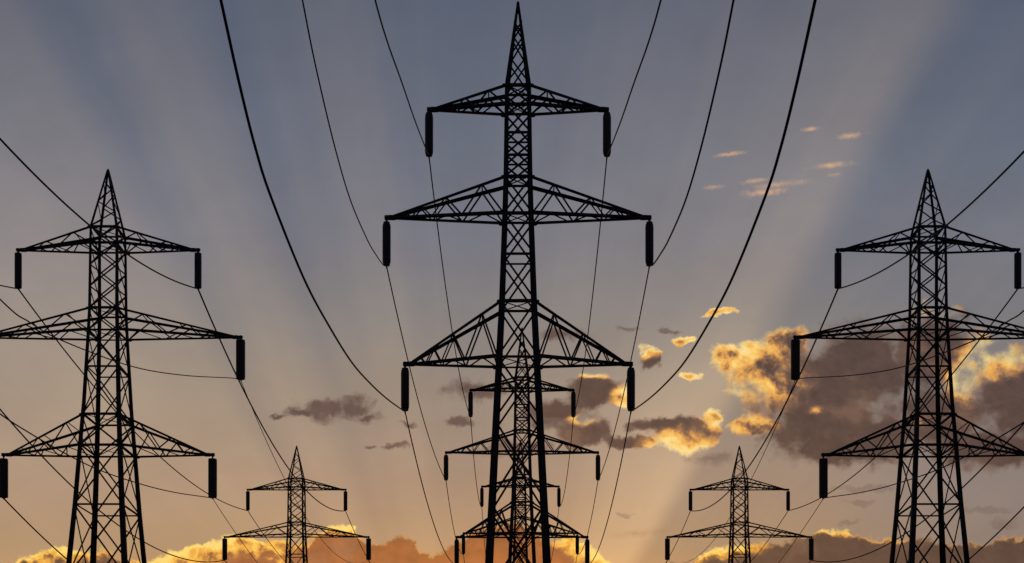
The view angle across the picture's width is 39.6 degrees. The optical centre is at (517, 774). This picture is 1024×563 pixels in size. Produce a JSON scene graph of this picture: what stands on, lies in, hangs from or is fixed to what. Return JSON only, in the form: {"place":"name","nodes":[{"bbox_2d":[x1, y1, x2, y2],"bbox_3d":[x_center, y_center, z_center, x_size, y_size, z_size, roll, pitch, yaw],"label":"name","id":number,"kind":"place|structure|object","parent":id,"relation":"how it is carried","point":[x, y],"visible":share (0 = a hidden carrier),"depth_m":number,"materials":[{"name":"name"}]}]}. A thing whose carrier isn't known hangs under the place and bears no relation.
{"place":"outdoors","nodes":[
{"label":"outdoors","id":0,"kind":"place"},
{"bbox_2d":[0,0,1023,562],"label":"sky","id":1,"kind":"structure","parent":0,"point":[145,92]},
{"label":"ground","id":2,"kind":"structure","parent":0,"visible":0},
{"bbox_2d":[0,169,244,562],"bbox_3d":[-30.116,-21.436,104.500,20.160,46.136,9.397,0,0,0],"label":"pylon","id":3,"kind":"object","parent":2,"relation":"on","point":[91,241],"visible":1,"depth_m":104.19,"materials":[{"name":"metal"}]},
{"bbox_2d":[4,498,66,558],"bbox_3d":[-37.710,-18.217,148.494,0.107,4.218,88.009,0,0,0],"label":"power cable","id":4,"kind":"object","parent":3,"relation":"attached to","point":[33,528],"visible":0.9,"depth_m":110.79,"materials":[{"name":"black metal"}]},
{"bbox_2d":[0,138,198,288],"bbox_3d":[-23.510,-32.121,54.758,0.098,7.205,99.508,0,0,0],"label":"power cable","id":5,"kind":"object","parent":3,"relation":"attached to","point":[42,182],"visible":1,"depth_m":76.31,"materials":[{"name":"black metal"}]},
{"bbox_2d":[0,413,211,498],"bbox_3d":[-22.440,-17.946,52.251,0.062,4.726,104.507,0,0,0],"label":"power cable","id":6,"kind":"object","parent":3,"relation":"attached to","point":[92,466],"visible":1,"depth_m":74.14,"materials":[{"name":"black metal"}]},
{"bbox_2d":[0,409,224,561],"bbox_3d":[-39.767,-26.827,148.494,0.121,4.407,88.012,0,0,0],"label":"power cable","id":7,"kind":"object","parent":3,"relation":"attached to","point":[89,501],"visible":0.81,"depth_m":129.34,"materials":[{"name":"black metal"}]},
{"bbox_2d":[0,299,239,379],"bbox_3d":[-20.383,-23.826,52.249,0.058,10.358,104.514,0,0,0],"label":"power cable","id":8,"kind":"object","parent":3,"relation":"attached to","point":[103,356],"visible":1,"depth_m":68.77,"materials":[{"name":"black metal"}]},
{"bbox_2d":[18,289,247,510],"bbox_3d":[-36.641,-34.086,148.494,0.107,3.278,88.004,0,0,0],"label":"power cable","id":9,"kind":"object","parent":3,"relation":"attached to","point":[112,407],"visible":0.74,"depth_m":126.75,"materials":[{"name":"black metal"}]},
{"bbox_2d":[213,499,257,562],"bbox_3d":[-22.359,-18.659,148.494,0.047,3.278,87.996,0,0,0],"label":"power cable","id":10,"kind":"object","parent":3,"relation":"attached to","point":[234,531],"visible":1,"depth_m":112.45,"materials":[{"name":"black metal"}]},
{"bbox_2d":[197,289,345,510],"bbox_3d":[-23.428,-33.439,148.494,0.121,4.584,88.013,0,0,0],"label":"power cable","id":11,"kind":"object","parent":3,"relation":"attached to","point":[251,404],"visible":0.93,"depth_m":124.72,"materials":[{"name":"black metal"}]},
{"bbox_2d":[241,381,366,562],"bbox_3d":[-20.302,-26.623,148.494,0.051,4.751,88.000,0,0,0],"label":"power cable","id":12,"kind":"object","parent":3,"relation":"attached to","point":[282,474],"visible":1,"depth_m":122.47,"materials":[{"name":"black metal"}]},
{"bbox_2d":[222,446,370,562],"bbox_3d":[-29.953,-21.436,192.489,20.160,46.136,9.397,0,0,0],"label":"pylon","id":13,"kind":"object","parent":2,"relation":"on","point":[302,533],"visible":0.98,"depth_m":192.22,"materials":[{"name":"metal"}]},
{"bbox_2d":[248,511,284,560],"bbox_3d":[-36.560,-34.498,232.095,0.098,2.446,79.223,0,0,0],"label":"power cable","id":14,"kind":"object","parent":13,"relation":"attached to","point":[266,538],"visible":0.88,"depth_m":203.27,"materials":[{"name":"black metal"}]},
{"bbox_2d":[345,511,369,561],"bbox_3d":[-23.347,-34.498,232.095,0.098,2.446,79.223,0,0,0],"label":"power cable","id":15,"kind":"object","parent":13,"relation":"attached to","point":[355,533],"visible":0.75,"depth_m":203.52,"materials":[{"name":"black metal"}]},
{"bbox_2d":[382,1,653,562],"bbox_3d":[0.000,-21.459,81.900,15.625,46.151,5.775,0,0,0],"label":"pylon","id":16,"kind":"object","parent":2,"relation":"on","point":[499,357],"visible":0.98,"depth_m":81.47,"materials":[{"name":"metal"}]},
{"bbox_2d":[219,0,404,411],"bbox_3d":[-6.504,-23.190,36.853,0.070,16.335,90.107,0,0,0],"label":"power cable","id":17,"kind":"object","parent":16,"relation":"attached to","point":[257,154],"visible":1,"depth_m":36.81,"materials":[{"name":"black metal"}]},
{"bbox_2d":[302,0,386,265],"bbox_3d":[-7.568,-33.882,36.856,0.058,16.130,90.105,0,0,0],"label":"power cable","id":18,"kind":"object","parent":16,"relation":"attached to","point":[330,127],"visible":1,"depth_m":56.96,"materials":[{"name":"black metal"}]},
{"bbox_2d":[374,0,428,155],"bbox_3d":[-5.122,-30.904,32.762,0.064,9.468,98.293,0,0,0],"label":"power cable","id":19,"kind":"object","parent":16,"relation":"attached to","point":[398,71],"visible":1,"depth_m":60.15,"materials":[{"name":"black metal"}]},
{"bbox_2d":[387,269,445,479],"bbox_3d":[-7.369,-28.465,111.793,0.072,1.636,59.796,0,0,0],"label":"power cable","id":20,"kind":"object","parent":16,"relation":"attached to","point":[410,369],"visible":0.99,"depth_m":97.21,"materials":[{"name":"black metal"}]},
{"bbox_2d":[405,413,452,562],"bbox_3d":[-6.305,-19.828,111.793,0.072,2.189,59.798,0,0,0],"label":"power cable","id":21,"kind":"object","parent":16,"relation":"attached to","point":[422,484],"visible":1,"depth_m":94.27,"materials":[{"name":"black metal"}]},
{"bbox_2d":[429,159,470,417],"bbox_3d":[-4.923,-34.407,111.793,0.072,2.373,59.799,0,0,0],"label":"power cable","id":22,"kind":"object","parent":16,"relation":"attached to","point":[444,281],"visible":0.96,"depth_m":96.60,"materials":[{"name":"black metal"}]},
{"bbox_2d":[573,159,606,417],"bbox_3d":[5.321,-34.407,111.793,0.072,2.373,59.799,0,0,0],"label":"power cable","id":23,"kind":"object","parent":16,"relation":"attached to","point":[594,279],"visible":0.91,"depth_m":96.56,"materials":[{"name":"black metal"}]},
{"bbox_2d":[590,413,630,562],"bbox_3d":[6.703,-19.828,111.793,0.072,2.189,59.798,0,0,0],"label":"power cable","id":24,"kind":"object","parent":16,"relation":"attached to","point":[616,484],"visible":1,"depth_m":94.84,"materials":[{"name":"black metal"}]},
{"bbox_2d":[598,269,648,479],"bbox_3d":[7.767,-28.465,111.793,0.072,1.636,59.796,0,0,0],"label":"power cable","id":25,"kind":"object","parent":16,"relation":"attached to","point":[630,360],"visible":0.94,"depth_m":95.43,"materials":[{"name":"black metal"}]},
{"bbox_2d":[607,0,661,155],"bbox_3d":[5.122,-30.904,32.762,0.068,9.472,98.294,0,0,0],"label":"power cable","id":26,"kind":"object","parent":16,"relation":"attached to","point":[637,71],"visible":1,"depth_m":60.03,"materials":[{"name":"black metal"}]},
{"bbox_2d":[649,0,734,265],"bbox_3d":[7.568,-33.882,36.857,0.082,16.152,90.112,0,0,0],"label":"power cable","id":27,"kind":"object","parent":16,"relation":"attached to","point":[723,51],"visible":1,"depth_m":57.01,"materials":[{"name":"black metal"}]},
{"bbox_2d":[631,0,816,411],"bbox_3d":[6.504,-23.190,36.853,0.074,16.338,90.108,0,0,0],"label":"power cable","id":28,"kind":"object","parent":16,"relation":"attached to","point":[776,161],"visible":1,"depth_m":36.82,"materials":[{"name":"black metal"}]},
{"bbox_2d":[462,440,578,562],"bbox_3d":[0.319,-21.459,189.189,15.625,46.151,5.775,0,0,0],"label":"pylon","id":29,"kind":"object","parent":2,"relation":"on","point":[524,509],"visible":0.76,"depth_m":188.96,"materials":[{"name":"metal"}]},
{"bbox_2d":[446,482,463,554],"bbox_3d":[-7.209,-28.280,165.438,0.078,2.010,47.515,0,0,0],"label":"power cable","id":30,"kind":"object","parent":29,"relation":"attached to","point":[451,515],"visible":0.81,"depth_m":151.99,"materials":[{"name":"black metal"}]},
{"bbox_2d":[470,418,480,505],"bbox_3d":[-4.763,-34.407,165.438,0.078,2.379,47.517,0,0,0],"label":"power cable","id":31,"kind":"object","parent":29,"relation":"attached to","point":[474,462],"visible":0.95,"depth_m":155.04,"materials":[{"name":"black metal"}]},
{"bbox_2d":[560,418,573,505],"bbox_3d":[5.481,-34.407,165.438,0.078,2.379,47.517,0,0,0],"label":"power cable","id":32,"kind":"object","parent":29,"relation":"attached to","point":[568,462],"visible":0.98,"depth_m":154.35,"materials":[{"name":"black metal"}]},
{"bbox_2d":[577,482,597,554],"bbox_3d":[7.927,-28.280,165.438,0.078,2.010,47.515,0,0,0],"label":"power cable","id":33,"kind":"object","parent":29,"relation":"attached to","point":[591,516],"visible":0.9,"depth_m":152.58,"materials":[{"name":"black metal"}]},
{"bbox_2d":[444,328,599,562],"bbox_3d":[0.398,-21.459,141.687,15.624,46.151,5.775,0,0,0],"label":"pylon","id":34,"kind":"object","parent":2,"relation":"on","point":[529,469],"visible":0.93,"depth_m":141.40,"materials":[{"name":"metal"}]},
{"bbox_2d":[665,446,813,562],"bbox_3d":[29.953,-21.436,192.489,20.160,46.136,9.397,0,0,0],"label":"pylon","id":35,"kind":"object","parent":2,"relation":"on","point":[732,523],"visible":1,"depth_m":192.22,"materials":[{"name":"metal"}]},
{"bbox_2d":[666,511,690,561],"bbox_3d":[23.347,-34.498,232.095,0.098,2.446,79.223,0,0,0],"label":"power cable","id":36,"kind":"object","parent":35,"relation":"attached to","point":[680,533],"visible":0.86,"depth_m":203.52,"materials":[{"name":"black metal"}]},
{"bbox_2d":[751,511,787,560],"bbox_3d":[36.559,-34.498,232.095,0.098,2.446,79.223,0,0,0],"label":"power cable","id":37,"kind":"object","parent":35,"relation":"attached to","point":[769,538],"visible":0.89,"depth_m":203.26,"materials":[{"name":"black metal"}]},
{"bbox_2d":[791,169,1023,562],"bbox_3d":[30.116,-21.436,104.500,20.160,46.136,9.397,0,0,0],"label":"pylon","id":38,"kind":"object","parent":2,"relation":"on","point":[944,241],"visible":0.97,"depth_m":104.18,"materials":[{"name":"metal"}]},
{"bbox_2d":[669,381,794,562],"bbox_3d":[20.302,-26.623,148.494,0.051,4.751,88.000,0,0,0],"label":"power cable","id":39,"kind":"object","parent":38,"relation":"attached to","point":[752,476],"visible":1,"depth_m":122.61,"materials":[{"name":"black metal"}]},
{"bbox_2d":[690,289,838,510],"bbox_3d":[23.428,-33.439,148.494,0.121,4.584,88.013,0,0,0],"label":"power cable","id":40,"kind":"object","parent":38,"relation":"attached to","point":[784,404],"visible":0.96,"depth_m":124.26,"materials":[{"name":"black metal"}]},
{"bbox_2d":[778,499,822,562],"bbox_3d":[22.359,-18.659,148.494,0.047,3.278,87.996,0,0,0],"label":"power cable","id":41,"kind":"object","parent":38,"relation":"attached to","point":[801,531],"visible":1,"depth_m":112.45,"materials":[{"name":"black metal"}]},
{"bbox_2d":[788,289,1017,510],"bbox_3d":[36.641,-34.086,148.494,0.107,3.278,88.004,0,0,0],"label":"power cable","id":42,"kind":"object","parent":38,"relation":"attached to","point":[923,407],"visible":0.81,"depth_m":126.68,"materials":[{"name":"black metal"}]},
{"bbox_2d":[796,310,1023,379],"bbox_3d":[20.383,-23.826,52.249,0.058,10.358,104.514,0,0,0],"label":"power cable","id":43,"kind":"object","parent":38,"relation":"attached to","point":[924,359],"visible":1,"depth_m":70.46,"materials":[{"name":"black metal"}]},
{"bbox_2d":[811,423,1023,561],"bbox_3d":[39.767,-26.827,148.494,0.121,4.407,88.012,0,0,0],"label":"power cable","id":44,"kind":"object","parent":38,"relation":"attached to","point":[936,510],"visible":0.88,"depth_m":131.64,"materials":[{"name":"black metal"}]},
{"bbox_2d":[824,422,1023,498],"bbox_3d":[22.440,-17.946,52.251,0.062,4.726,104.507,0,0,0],"label":"power cable","id":45,"kind":"object","parent":38,"relation":"attached to","point":[936,469],"visible":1,"depth_m":75.73,"materials":[{"name":"black metal"}]},
{"bbox_2d":[837,151,1023,288],"bbox_3d":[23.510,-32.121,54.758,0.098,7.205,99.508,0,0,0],"label":"power cable","id":46,"kind":"object","parent":38,"relation":"attached to","point":[986,189],"visible":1,"depth_m":77.68,"materials":[{"name":"black metal"}]},
{"bbox_2d":[969,506,1023,558],"bbox_3d":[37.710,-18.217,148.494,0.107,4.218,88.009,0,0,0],"label":"power cable","id":47,"kind":"object","parent":38,"relation":"attached to","point":[997,532],"visible":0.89,"depth_m":111.93,"materials":[{"name":"black metal"}]}
]}

